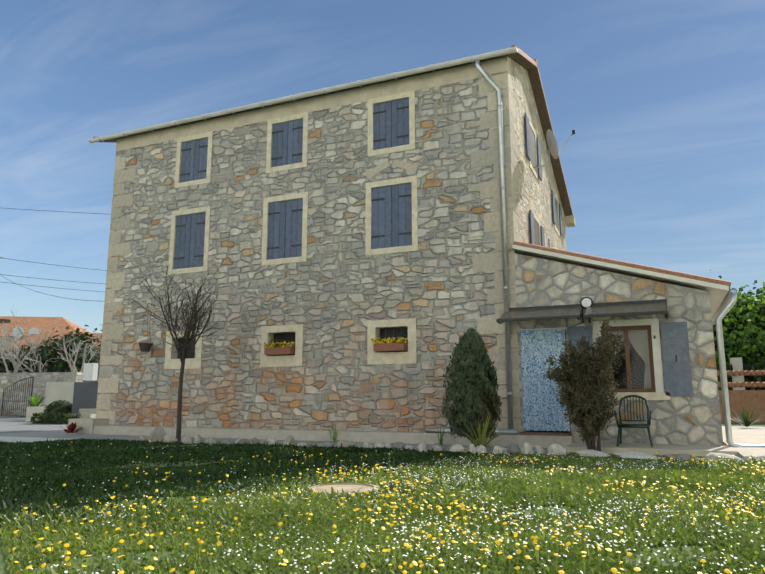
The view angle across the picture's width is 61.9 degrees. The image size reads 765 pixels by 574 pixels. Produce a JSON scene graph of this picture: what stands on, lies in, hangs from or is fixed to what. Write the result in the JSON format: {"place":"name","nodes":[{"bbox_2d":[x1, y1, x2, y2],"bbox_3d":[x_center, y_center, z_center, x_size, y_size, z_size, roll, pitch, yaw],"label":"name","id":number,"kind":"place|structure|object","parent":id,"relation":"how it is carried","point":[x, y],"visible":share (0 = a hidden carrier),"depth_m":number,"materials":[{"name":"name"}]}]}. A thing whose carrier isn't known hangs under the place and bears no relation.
{"place":"outdoors","nodes":[
{"label":"outdoors","id":0,"kind":"place"},
{"bbox_2d":[0,417,67,432],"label":"driveway","id":1,"kind":"structure","parent":0,"point":[13,424],"depth_m":19.53,"materials":[{"name":"concrete"}]},
{"bbox_2d":[1,377,33,417],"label":"iron gate","id":2,"kind":"structure","parent":1,"relation":"on","point":[24,401],"depth_m":26.89,"materials":[{"name":"black metal"}]},
{"bbox_2d":[0,321,48,372],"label":"fig tree","id":3,"kind":"object","parent":1,"relation":"on","point":[15,365],"visible":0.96,"depth_m":35.02,"materials":[{"name":"grey plant"}]},
{"bbox_2d":[0,372,82,416],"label":"boundary wall","id":4,"kind":"structure","parent":1,"relation":"on","point":[54,386],"depth_m":30.51,"materials":[{"name":"grey concrete"}]},
{"bbox_2d":[22,326,77,346],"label":"fig tree","id":5,"kind":"object","parent":1,"relation":"on","point":[44,336],"visible":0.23,"depth_m":42.26,"materials":[{"name":"grey plant"}]},
{"bbox_2d":[19,392,80,423],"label":"shrubs","id":6,"kind":"object","parent":1,"relation":"on","point":[58,412],"visible":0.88,"depth_m":22.07,"materials":[{"name":"green plant"}]},
{"bbox_2d":[0,316,101,381],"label":"neighbour houses","id":7,"kind":"structure","parent":1,"relation":"on","point":[62,323],"depth_m":48.11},
{"bbox_2d":[1,310,100,371],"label":"fig tree","id":8,"kind":"object","parent":1,"relation":"on","point":[30,359],"visible":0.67,"depth_m":36.34,"materials":[{"name":"grey plant"}]},
{"bbox_2d":[26,382,97,421],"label":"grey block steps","id":9,"kind":"structure","parent":1,"relation":"on","point":[84,404],"depth_m":22.38,"materials":[{"name":"paint"}]},
{"bbox_2d":[52,322,99,381],"bbox_3d":[-16.105,4.537,35.813,3.721,5.163,5.416,-4,-11,23],"label":"fig tree","id":10,"kind":"object","parent":1,"relation":"on","point":[71,366],"visible":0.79,"depth_m":34.45,"materials":[{"name":"grey plant"}]},
{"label":"utility pole","id":11,"kind":"object","parent":1,"relation":"on","visible":0},
{"bbox_2d":[0,208,106,300],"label":"power lines","id":12,"kind":"object","parent":11,"relation":"attached to","point":[51,264],"visible":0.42,"depth_m":37.47,"materials":[{"name":"black metal"}]},
{"bbox_2d":[0,319,97,380],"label":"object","id":13,"kind":"object","parent":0,"point":[90,371],"visible":0.79,"depth_m":26.89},
{"bbox_2d":[0,324,101,381],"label":"evergreen","id":14,"kind":"object","parent":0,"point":[62,365],"visible":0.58,"depth_m":37.09,"materials":[{"name":"green plant"}]},
{"bbox_2d":[0,430,566,453],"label":"path","id":15,"kind":"structure","parent":0,"point":[53,434],"depth_m":14.01,"materials":[{"name":"concrete"}]},
{"bbox_2d":[130,262,225,441],"bbox_3d":[-3.898,1.258,12.925,2.190,3.671,2.076,-4,-11,23],"label":"bare tree","id":16,"kind":"object","parent":15,"relation":"on","point":[190,326],"visible":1,"depth_m":12.83,"materials":[{"name":"brown plant"}]},
{"bbox_2d":[62,422,449,444],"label":"plants","id":17,"kind":"object","parent":15,"relation":"on","point":[71,427],"visible":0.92,"depth_m":12.65,"materials":[{"name":"green plant"}]},
{"bbox_2d":[139,427,764,461],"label":"border stones","id":18,"kind":"object","parent":15,"relation":"on","point":[159,434],"visible":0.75,"depth_m":10.10,"materials":[{"name":"grey stone"}]},
{"bbox_2d":[441,327,502,446],"bbox_3d":[1.524,1.694,10.760,1.050,2.063,0.932,7,-12,-33],"label":"cypress shrub","id":19,"kind":"object","parent":15,"relation":"on","point":[472,392],"visible":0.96,"depth_m":10.53,"materials":[{"name":"green plant"}]},
{"bbox_2d":[460,412,502,447],"bbox_3d":[1.690,2.268,10.409,0.960,0.749,1.071,-1,-10,6],"label":"yucca plant","id":20,"kind":"object","parent":15,"relation":"on","point":[482,437],"visible":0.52,"depth_m":10.28,"materials":[{"name":"green plant"}]},
{"bbox_2d":[0,423,764,573],"bbox_3d":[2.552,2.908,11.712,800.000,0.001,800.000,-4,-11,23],"label":"ground","id":21,"kind":"structure","parent":0,"point":[3,569],"depth_m":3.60,"materials":[{"name":"green plant"}]},
{"bbox_2d":[0,436,69,442],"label":"curb","id":22,"kind":"structure","parent":21,"relation":"on","point":[18,439],"depth_m":13.19,"materials":[{"name":"grey concrete"}]},
{"bbox_2d":[67,418,574,447],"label":"plinth","id":23,"kind":"structure","parent":21,"relation":"on","point":[101,426],"depth_m":12.96,"materials":[{"name":"concrete"}]},
{"bbox_2d":[425,428,517,434],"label":"plinth","id":24,"kind":"structure","parent":23,"relation":"on","point":[504,431],"depth_m":11.60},
{"bbox_2d":[519,432,571,435],"bbox_3d":[2.933,2.636,11.453,0.880,0.045,0.350,-4,-11,23],"label":"door threshold","id":25,"kind":"object","parent":23,"relation":"on","point":[549,433],"depth_m":11.33,"materials":[{"name":"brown wood"}]},
{"bbox_2d":[96,56,566,433],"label":"house walls","id":26,"kind":"structure","parent":21,"relation":"on","point":[336,291],"depth_m":14.10,"materials":[{"name":"grey stone"}]},
{"bbox_2d":[139,303,154,342],"bbox_3d":[-5.723,0.885,15.532,0.267,0.989,0.273,1,-10,-6],"label":"hanging planter chain","id":27,"kind":"object","parent":26,"relation":"attached to","point":[147,323],"visible":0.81,"depth_m":15.54,"materials":[{"name":"black metal"}]},
{"bbox_2d":[164,90,417,368],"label":"window surrounds","id":28,"kind":"object","parent":26,"relation":"attached to","point":[374,327],"visible":0.98,"depth_m":14.24,"materials":[{"name":"beige stone"}]},
{"bbox_2d":[138,343,406,354],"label":"flower boxes","id":29,"kind":"object","parent":28,"relation":"attached to","point":[380,347],"visible":1,"depth_m":13.84,"materials":[{"name":"brown"}]},
{"bbox_2d":[263,336,407,347],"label":"flowers","id":30,"kind":"object","parent":29,"relation":"in","point":[376,340],"visible":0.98,"depth_m":13.06,"materials":[{"name":"yellow plant"}]},
{"bbox_2d":[177,327,407,358],"bbox_3d":[-2.189,1.297,14.331,6.090,0.520,0.001,-4,-11,23],"label":"dark window","id":31,"kind":"structure","parent":28,"relation":"in","point":[389,331],"depth_m":14.27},
{"bbox_2d":[174,106,411,358],"bbox_3d":[-2.251,-1.086,14.605,6.380,5.309,0.104,-4,-11,23],"label":"ironwork window","id":32,"kind":"structure","parent":28,"relation":"attached to","point":[277,340],"depth_m":14.34,"materials":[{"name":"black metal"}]},
{"bbox_2d":[174,98,411,268],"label":"shutters","id":33,"kind":"object","parent":28,"relation":"attached to","point":[391,215],"visible":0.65,"depth_m":14.58,"materials":[{"name":"paint"}]},
{"bbox_2d":[96,72,521,432],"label":"quoins","id":34,"kind":"object","parent":26,"relation":"attached to","point":[481,262],"visible":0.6,"depth_m":12.86,"materials":[{"name":"beige stone"}]},
{"bbox_2d":[116,56,510,150],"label":"cornice","id":35,"kind":"structure","parent":26,"relation":"attached to","point":[433,79],"depth_m":14.69,"materials":[{"name":"beige stone"}]},
{"bbox_2d":[93,45,575,226],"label":"roof","id":36,"kind":"structure","parent":26,"relation":"on","point":[525,61],"depth_m":16.10,"materials":[{"name":"ceramic"}]},
{"bbox_2d":[98,56,472,141],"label":"gutter brackets","id":37,"kind":"object","parent":36,"relation":"attached to","point":[291,98],"visible":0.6,"depth_m":14.99,"materials":[{"name":"grey metal"}]},
{"bbox_2d":[88,46,517,142],"bbox_3d":[-2.606,-4.356,14.961,11.530,0.145,0.150,-4,-11,23],"label":"gutter","id":38,"kind":"object","parent":36,"relation":"attached to","point":[350,85],"visible":1,"depth_m":14.40,"materials":[{"name":"paint"}]},
{"bbox_2d":[366,159,417,178],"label":"relieving arch stones","id":39,"kind":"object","parent":26,"relation":"attached to","point":[386,164],"depth_m":13.71,"materials":[{"name":"beige stone"}]},
{"bbox_2d":[475,59,512,428],"bbox_3d":[2.172,-0.978,12.403,0.571,7.394,0.152,1,-10,-3],"label":"down pipe","id":40,"kind":"object","parent":26,"relation":"attached to","point":[501,166],"visible":0.98,"depth_m":12.34,"materials":[{"name":"grey metal"}]},
{"bbox_2d":[525,113,562,246],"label":"side window shutters","id":41,"kind":"object","parent":26,"relation":"attached to","point":[528,154],"visible":0.83,"depth_m":15.34,"materials":[{"name":"blue wood"}]},
{"bbox_2d":[528,117,559,245],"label":"gable window frames","id":42,"kind":"structure","parent":26,"relation":"attached to","point":[536,176],"depth_m":15.44,"materials":[{"name":"beige stone"}]},
{"bbox_2d":[530,126,558,246],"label":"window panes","id":43,"kind":"structure","parent":26,"relation":"in","point":[533,164],"depth_m":15.18,"materials":[{"name":"grey glass"}]},
{"bbox_2d":[533,129,574,167],"bbox_3d":[4.017,-3.232,14.942,0.662,0.851,0.805,7,-12,-36],"label":"satellite dish","id":44,"kind":"object","parent":26,"relation":"attached to","point":[552,144],"visible":0.96,"depth_m":14.82,"materials":[{"name":"grey metal"}]},
{"bbox_2d":[309,483,378,494],"bbox_3d":[-0.344,1.854,5.846,0.660,0.045,0.660,-4,-11,23],"label":"manhole cover","id":45,"kind":"object","parent":21,"relation":"on","point":[348,487],"visible":0.65,"depth_m":5.90,"materials":[{"name":"concrete"}]},
{"bbox_2d":[1,438,764,573],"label":"white flowers","id":46,"kind":"object","parent":21,"relation":"on","point":[387,560],"visible":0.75,"depth_m":4.14,"materials":[{"name":"white plant"}]},
{"bbox_2d":[12,440,764,573],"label":"yellow flowers","id":47,"kind":"object","parent":21,"relation":"on","point":[411,565],"depth_m":4.27,"materials":[{"name":"yellow plant"}]},
{"bbox_2d":[543,315,627,451],"bbox_3d":[3.240,1.544,10.137,1.297,2.146,1.160,-4,-11,23],"label":"twiggy shrub","id":48,"kind":"object","parent":21,"relation":"on","point":[585,379],"visible":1,"depth_m":9.90,"materials":[{"name":"brown plant"}]},
{"bbox_2d":[515,253,722,445],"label":"annex walls","id":49,"kind":"structure","parent":21,"relation":"on","point":[695,419],"depth_m":11.08,"materials":[{"name":"beige stone"}]},
{"bbox_2d":[518,327,566,330],"bbox_3d":[2.967,0.781,11.858,0.900,0.024,0.021,-4,-11,23],"label":"curtain rail","id":50,"kind":"object","parent":49,"relation":"attached to","point":[543,328],"visible":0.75,"depth_m":11.85,"materials":[{"name":"silver metal"}]},
{"bbox_2d":[520,329,569,430],"bbox_3d":[2.965,1.696,11.693,0.820,1.840,0.100,-4,-11,23],"label":"door curtain","id":51,"kind":"object","parent":49,"relation":"attached to","point":[543,409],"depth_m":11.72,"materials":[{"name":"blue fabric"}]},
{"bbox_2d":[496,299,667,323],"bbox_3d":[3.500,0.429,11.280,2.820,0.367,0.828,-4,-11,23],"label":"awning frame","id":52,"kind":"object","parent":49,"relation":"attached to","point":[582,317],"visible":0.69,"depth_m":11.21,"materials":[{"name":"grey metal"}]},
{"bbox_2d":[498,302,667,318],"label":"awning panels","id":53,"kind":"object","parent":52,"relation":"on","point":[623,308],"visible":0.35,"depth_m":11.26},
{"bbox_2d":[580,297,592,308],"bbox_3d":[3.715,0.289,11.604,0.230,0.230,0.100,-4,-11,23],"label":"wall lamp","id":54,"kind":"object","parent":49,"relation":"attached to","point":[585,302],"visible":0.83,"depth_m":11.57,"materials":[{"name":"white glass"}]},
{"bbox_2d":[526,329,651,431],"bbox_3d":[3.763,1.822,11.689,2.290,2.130,0.320,-4,-11,23],"label":"window","id":55,"kind":"structure","parent":49,"relation":"in","point":[639,360],"depth_m":11.30,"materials":[{"name":"glass"}]},
{"bbox_2d":[520,319,663,431],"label":"annex reveals","id":56,"kind":"object","parent":49,"relation":"attached to","point":[657,358],"visible":0.42,"depth_m":11.11,"materials":[{"name":"beige stone"}]},
{"bbox_2d":[512,241,730,317],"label":"annex roof","id":57,"kind":"structure","parent":49,"relation":"on","point":[718,289],"depth_m":11.45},
{"bbox_2d":[601,325,655,391],"bbox_3d":[4.362,1.283,11.335,0.840,1.170,0.054,-4,-11,23],"label":"window frame","id":58,"kind":"object","parent":49,"relation":"in","point":[627,356],"visible":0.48,"depth_m":11.26,"materials":[{"name":"brown wood"}]},
{"bbox_2d":[567,322,692,395],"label":"window shutters","id":59,"kind":"object","parent":49,"relation":"attached to","point":[677,374],"visible":0.58,"depth_m":10.89,"materials":[{"name":"blue wood"}]},
{"bbox_2d":[608,392,669,399],"bbox_3d":[4.303,1.899,11.089,1.280,0.130,0.050,-4,-11,23],"label":"window sill","id":60,"kind":"structure","parent":49,"relation":"attached to","point":[652,395],"depth_m":10.96,"materials":[{"name":"beige stone"}]},
{"bbox_2d":[614,395,652,446],"bbox_3d":[4.136,2.234,10.488,0.571,0.913,0.654,-4,-11,23],"label":"garden chair","id":61,"kind":"object","parent":21,"relation":"on","point":[621,425],"visible":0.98,"depth_m":10.65,"materials":[{"name":"green plastic"}]},
{"bbox_2d":[565,426,764,459],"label":"patio slab","id":62,"kind":"structure","parent":21,"relation":"on","point":[747,435],"depth_m":10.12,"materials":[{"name":"concrete"}]},
{"bbox_2d":[731,403,764,426],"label":"yucca","id":63,"kind":"object","parent":62,"relation":"on","point":[746,422],"visible":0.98,"depth_m":17.15,"materials":[{"name":"green plant"}]},
{"bbox_2d":[729,357,744,389],"bbox_3d":[15.349,4.360,27.483,0.440,2.600,0.440,-4,-11,23],"label":"fence post","id":64,"kind":"object","parent":21,"relation":"on","point":[737,364],"visible":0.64,"depth_m":27.41,"materials":[{"name":"grey concrete"}]},
{"bbox_2d":[710,270,764,381],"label":"green tree","id":65,"kind":"object","parent":21,"relation":"on","point":[748,349],"depth_m":29.09,"materials":[{"name":"green plant"}]},
{"bbox_2d":[712,288,764,447],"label":"downspout","id":66,"kind":"object","parent":21,"relation":"on","point":[727,304],"visible":0.88,"depth_m":10.54,"materials":[{"name":"silver metal"}]},
{"bbox_2d":[716,362,764,389],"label":"hedge","id":67,"kind":"object","parent":21,"relation":"on","point":[754,366],"visible":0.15,"depth_m":27.62,"materials":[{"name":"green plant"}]},
{"bbox_2d":[717,370,764,422],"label":"fence","id":68,"kind":"object","parent":21,"relation":"on","point":[755,399],"visible":0.71,"depth_m":22.90,"materials":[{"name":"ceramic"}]},
{"bbox_2d":[750,282,764,298],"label":"green tree","id":69,"kind":"object","parent":21,"relation":"on","point":[762,289],"visible":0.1,"depth_m":31.88,"materials":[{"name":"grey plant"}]},
{"bbox_2d":[0,0,764,332],"label":"sky","id":70,"kind":"structure","parent":0,"point":[663,163],"materials":[{"name":"blue"}]}
]}

